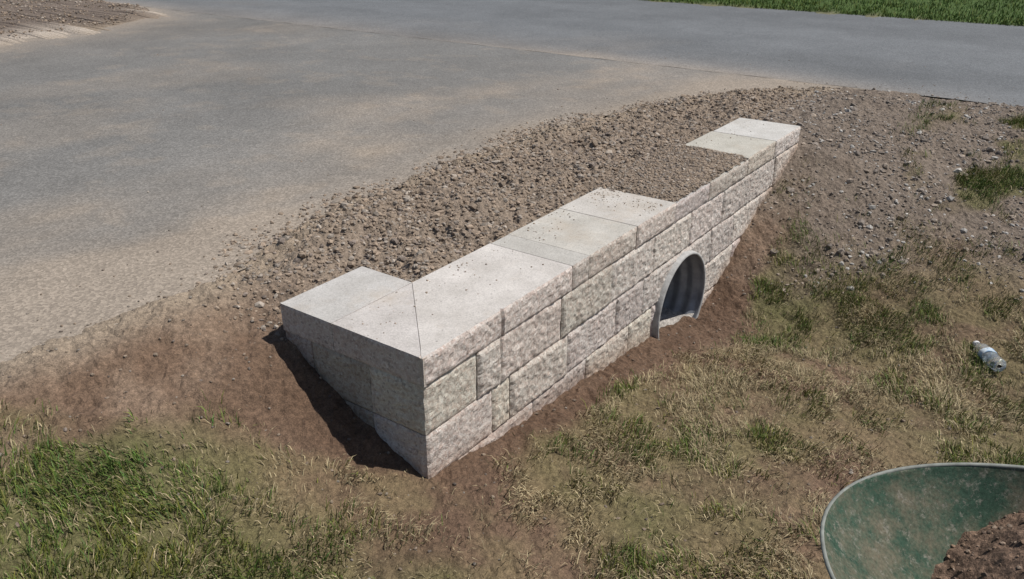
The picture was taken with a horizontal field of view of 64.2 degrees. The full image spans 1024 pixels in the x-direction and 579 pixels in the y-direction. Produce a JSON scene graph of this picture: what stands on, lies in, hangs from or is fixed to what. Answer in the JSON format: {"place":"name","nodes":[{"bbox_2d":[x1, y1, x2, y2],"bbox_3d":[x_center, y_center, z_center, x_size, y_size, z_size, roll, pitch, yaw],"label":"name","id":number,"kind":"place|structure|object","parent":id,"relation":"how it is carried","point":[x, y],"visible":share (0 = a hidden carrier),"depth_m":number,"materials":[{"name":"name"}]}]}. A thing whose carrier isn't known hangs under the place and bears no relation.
{"place":"outdoors","nodes":[
{"label":"outdoors","id":0,"kind":"place"},
{"bbox_2d":[0,7,867,361],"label":"driveway","id":1,"kind":"structure","parent":0,"point":[208,131],"depth_m":4.99,"materials":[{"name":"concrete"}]},
{"bbox_2d":[0,0,1023,578],"bbox_3d":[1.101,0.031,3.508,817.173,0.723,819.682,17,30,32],"label":"ground","id":2,"kind":"structure","parent":0,"point":[316,424],"depth_m":2.72,"materials":[{"name":"brown soil"}]},
{"bbox_2d":[350,121,763,338],"bbox_3d":[0.515,-0.402,3.693,0.471,0.121,3.284,17,30,32],"label":"gravel heap","id":3,"kind":"object","parent":2,"relation":"on","point":[676,172],"visible":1,"depth_m":3.90,"materials":[{"name":"brown gravel"}]},
{"bbox_2d":[652,250,705,338],"bbox_3d":[-0.720,-0.395,4.892,3.781,0.532,0.532,17,30,32],"label":"culvert pipe","id":4,"kind":"object","parent":2,"relation":"on","point":[682,292],"visible":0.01,"depth_m":4.10,"materials":[{"name":"grey metal"}]},
{"bbox_2d":[650,305,654,336],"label":"face block","id":5,"kind":"structure","parent":4,"relation":"on","point":[652,313],"depth_m":3.69,"materials":[{"name":"concrete"}]},
{"bbox_2d":[641,230,710,313],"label":"face block","id":6,"kind":"structure","parent":4,"relation":"on","point":[653,283],"depth_m":3.66,"materials":[{"name":"concrete"}]},
{"bbox_2d":[688,191,723,245],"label":"face block","id":7,"kind":"structure","parent":6,"relation":"on","point":[705,217],"depth_m":3.93,"materials":[{"name":"concrete"}]},
{"bbox_2d":[820,462,1023,578],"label":"wheelbarrow","id":8,"kind":"object","parent":2,"relation":"on","point":[961,520],"visible":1,"depth_m":1.61,"materials":[{"name":"green paint"}]},
{"bbox_2d":[972,341,1006,371],"bbox_3d":[2.048,0.281,3.520,0.073,0.065,0.209,16,23,-5],"label":"plastic bottle","id":9,"kind":"object","parent":2,"relation":"on","point":[993,360],"visible":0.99,"depth_m":3.47,"materials":[{"name":"white"}]},
{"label":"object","id":10,"kind":"object","parent":2,"relation":"on","visible":0},
{"bbox_2d":[412,243,571,387],"bbox_3d":[-0.169,0.056,2.767,0.386,0.098,0.821,17,30,32],"label":"cap stone","id":11,"kind":"object","parent":10,"relation":"on","point":[461,324],"visible":0.98,"depth_m":2.73,"materials":[{"name":"concrete"}]},
{"bbox_2d":[418,354,427,387],"bbox_3d":[-0.261,0.238,2.382,0.024,0.096,0.018,17,30,32],"label":"corner mortar","id":12,"kind":"object","parent":11,"relation":"on","point":[420,364],"visible":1,"depth_m":2.37,"materials":[{"name":"concrete"}]},
{"bbox_2d":[468,402,532,451],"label":"face block","id":13,"kind":"structure","parent":10,"relation":"attached to","point":[522,415],"depth_m":2.85,"materials":[{"name":"concrete"}]},
{"bbox_2d":[491,377,508,431],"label":"face block","id":14,"kind":"structure","parent":13,"relation":"on","point":[500,402],"depth_m":2.78,"materials":[{"name":"concrete"}]},
{"bbox_2d":[614,279,643,334],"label":"face block","id":15,"kind":"structure","parent":10,"relation":"attached to","point":[628,308],"depth_m":3.45,"materials":[{"name":"concrete"}]},
{"bbox_2d":[610,236,654,302],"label":"face block","id":16,"kind":"structure","parent":15,"relation":"on","point":[632,268],"depth_m":3.37,"materials":[{"name":"concrete"}]},
{"bbox_2d":[508,208,636,278],"bbox_3d":[0.251,-0.193,3.297,0.384,0.098,0.375,17,30,32],"label":"cap stone","id":17,"kind":"object","parent":16,"relation":"on","point":[602,243],"visible":0.73,"depth_m":3.25,"materials":[{"name":"concrete"}]},
{"bbox_3d":[0.321,0.428,3.534,0.216,0.172,0.347,17,30,32],"label":"face block","id":18,"kind":"object","parent":10,"relation":"on","visible":0},
{"bbox_2d":[584,326,627,378],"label":"face block","id":19,"kind":"structure","parent":18,"relation":"on","point":[608,352],"depth_m":3.38,"materials":[{"name":"concrete"}]},
{"bbox_3d":[0.494,0.324,3.756,0.212,0.172,0.247,17,30,32],"label":"face block","id":20,"kind":"object","parent":10,"relation":"on","visible":0},
{"bbox_2d":[627,307,651,350],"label":"face block","id":21,"kind":"structure","parent":20,"relation":"on","point":[638,330],"depth_m":3.60,"materials":[{"name":"concrete"}]},
{"bbox_3d":[-0.290,0.623,2.709,0.231,0.172,0.208,17,30,32],"label":"corner block","id":22,"kind":"object","parent":2,"relation":"on","visible":0},
{"bbox_2d":[374,390,491,478],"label":"corner block","id":23,"kind":"structure","parent":22,"relation":"on","point":[457,436],"depth_m":2.57,"materials":[{"name":"concrete"}]},
{"bbox_2d":[369,354,475,435],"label":"corner block","id":24,"kind":"structure","parent":23,"relation":"on","point":[435,404],"depth_m":2.49,"materials":[{"name":"concrete"}]},
{"bbox_2d":[331,283,420,386],"bbox_3d":[-0.308,0.131,2.609,0.366,0.098,0.378,17,30,32],"label":"cap stone","id":25,"kind":"object","parent":24,"relation":"on","point":[393,349],"visible":0.98,"depth_m":2.51,"materials":[{"name":"concrete"}]},
{"bbox_2d":[475,338,500,398],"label":"face block","id":26,"kind":"structure","parent":23,"relation":"on","point":[488,366],"depth_m":2.65,"materials":[{"name":"concrete"}]},
{"bbox_3d":[-0.439,0.543,2.879,0.227,0.172,0.339,17,30,32],"label":"wing block","id":27,"kind":"object","parent":2,"relation":"on","visible":0},
{"bbox_2d":[344,399,374,427],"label":"wing block","id":28,"kind":"structure","parent":27,"relation":"on","point":[364,415],"depth_m":2.62,"materials":[{"name":"concrete"}]},
{"bbox_2d":[312,342,372,411],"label":"wing block","id":29,"kind":"structure","parent":28,"relation":"on","point":[345,377],"depth_m":2.60,"materials":[{"name":"concrete"}]},
{"bbox_3d":[-0.597,0.495,2.981,0.155,0.172,0.340,17,30,32],"label":"wing block","id":30,"kind":"object","parent":2,"relation":"on","visible":0},
{"bbox_3d":[-0.560,0.348,2.884,0.245,0.172,0.338,17,30,32],"label":"wing block","id":31,"kind":"object","parent":30,"relation":"on","visible":0},
{"bbox_2d":[286,331,314,367],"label":"wing block","id":32,"kind":"structure","parent":31,"relation":"on","point":[304,347],"depth_m":2.69,"materials":[{"name":"concrete"}]},
{"bbox_2d":[280,266,411,349],"bbox_3d":[-0.554,0.055,2.769,0.241,0.098,0.377,17,30,32],"label":"cap stone","id":33,"kind":"object","parent":32,"relation":"on","point":[313,314],"visible":0.7,"depth_m":2.69,"materials":[{"name":"concrete"}]},
{"bbox_2d":[0,97,1023,578],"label":"grass","id":34,"kind":"structure","parent":0,"point":[750,343],"depth_m":2.79,"materials":[{"name":"green plant"}]},
{"bbox_2d":[0,0,1023,578],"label":"gravel","id":35,"kind":"structure","parent":0,"point":[464,202],"depth_m":4.16,"materials":[{"name":"brown gravel"}]},
{"bbox_2d":[104,0,1023,105],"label":"road","id":36,"kind":"structure","parent":0,"point":[974,62],"depth_m":8.51,"materials":[{"name":"grey asphalt"}]},
{"bbox_2d":[644,0,1023,25],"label":"grass verge","id":37,"kind":"object","parent":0,"point":[992,17],"depth_m":10.50,"materials":[{"name":"green plant"}]},
{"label":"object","id":38,"kind":"object","parent":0,"visible":0},
{"bbox_2d":[652,212,690,271],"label":"face block","id":39,"kind":"structure","parent":38,"relation":"on","point":[671,241],"depth_m":3.65,"materials":[{"name":"concrete"}]},
{"bbox_2d":[560,187,675,247],"bbox_3d":[0.464,-0.320,3.568,0.389,0.098,0.355,17,30,32],"label":"cap stone","id":40,"kind":"object","parent":39,"relation":"on","point":[649,223],"visible":0.77,"depth_m":3.51,"materials":[{"name":"concrete"}]},
{"bbox_2d":[674,183,709,222],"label":"cap stone","id":41,"kind":"object","parent":38,"relation":"on","point":[689,203],"visible":0.24,"depth_m":3.73,"materials":[{"name":"concrete"}]},
{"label":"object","id":42,"kind":"object","parent":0,"visible":0},
{"bbox_2d":[758,186,771,206],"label":"face block","id":43,"kind":"structure","parent":42,"relation":"on","point":[763,195],"depth_m":4.58,"materials":[{"name":"concrete"}]},
{"bbox_2d":[748,158,774,202],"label":"face block","id":44,"kind":"structure","parent":43,"relation":"on","point":[762,179],"depth_m":4.47,"materials":[{"name":"concrete"}]},
{"bbox_2d":[686,131,775,175],"bbox_3d":[1.191,-0.752,4.485,0.387,0.098,0.411,17,30,32],"label":"cap stone","id":45,"kind":"object","parent":44,"relation":"on","point":[757,152],"visible":0.62,"depth_m":4.45,"materials":[{"name":"concrete"}]},
{"bbox_2d":[772,143,797,185],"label":"face block","id":46,"kind":"structure","parent":43,"relation":"on","point":[781,162],"depth_m":4.70,"materials":[{"name":"concrete"}]},
{"bbox_2d":[714,118,800,157],"bbox_3d":[1.441,-0.896,4.792,0.381,0.098,0.424,17,30,32],"label":"cap stone","id":47,"kind":"object","parent":46,"relation":"on","point":[785,137],"visible":0.68,"depth_m":4.73,"materials":[{"name":"concrete"}]},
{"bbox_3d":[0.097,0.552,3.272,0.230,0.172,0.379,17,30,32],"label":"corner block","id":48,"kind":"object","parent":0,"visible":0},
{"bbox_2d":[532,359,585,411],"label":"face block","id":49,"kind":"structure","parent":48,"relation":"on","point":[571,378],"depth_m":3.12,"materials":[{"name":"concrete"}]},
{"bbox_2d":[509,335,566,418],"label":"face block","id":50,"kind":"structure","parent":49,"relation":"on","point":[536,376],"depth_m":2.94,"materials":[{"name":"concrete"}]},
{"bbox_2d":[500,298,560,382],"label":"face block","id":51,"kind":"structure","parent":50,"relation":"on","point":[527,341],"depth_m":2.83,"materials":[{"name":"concrete"}]},
{"bbox_2d":[566,299,616,371],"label":"face block","id":52,"kind":"structure","parent":49,"relation":"on","point":[588,337],"depth_m":3.22,"materials":[{"name":"concrete"}]},
{"bbox_2d":[560,264,611,338],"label":"face block","id":53,"kind":"structure","parent":52,"relation":"on","point":[585,301],"depth_m":3.10,"materials":[{"name":"concrete"}]},
{"bbox_2d":[491,235,589,289],"bbox_3d":[0.107,-0.107,3.114,0.378,0.098,0.116,17,30,32],"label":"cap stone","id":54,"kind":"object","parent":53,"relation":"on","point":[578,262],"visible":0.53,"depth_m":3.06,"materials":[{"name":"concrete"}]},
{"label":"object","id":55,"kind":"object","parent":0,"visible":0},
{"bbox_2d":[701,286,713,305],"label":"face block","id":56,"kind":"structure","parent":55,"relation":"on","point":[707,293],"depth_m":4.21,"materials":[{"name":"concrete"}]},
{"bbox_2d":[704,244,731,293],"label":"face block","id":57,"kind":"structure","parent":56,"relation":"on","point":[716,266],"depth_m":4.23,"materials":[{"name":"concrete"}]},
{"bbox_2d":[709,215,733,260],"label":"face block","id":58,"kind":"structure","parent":57,"relation":"on","point":[721,232],"depth_m":4.17,"materials":[{"name":"concrete"}]},
{"bbox_2d":[720,173,751,222],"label":"face block","id":59,"kind":"structure","parent":58,"relation":"on","point":[735,197],"depth_m":4.20,"materials":[{"name":"concrete"}]},
{"bbox_2d":[730,237,739,256],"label":"face block","id":60,"kind":"structure","parent":56,"relation":"on","point":[735,243],"depth_m":4.38,"materials":[{"name":"concrete"}]},
{"bbox_2d":[730,196,759,243],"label":"face block","id":61,"kind":"structure","parent":60,"relation":"on","point":[743,216],"depth_m":4.40,"materials":[{"name":"concrete"}]},
{"bbox_2d":[707,160,747,200],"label":"cap stone","id":62,"kind":"object","parent":55,"relation":"on","point":[724,181],"visible":0.26,"depth_m":4.03,"materials":[{"name":"concrete"}]}
]}

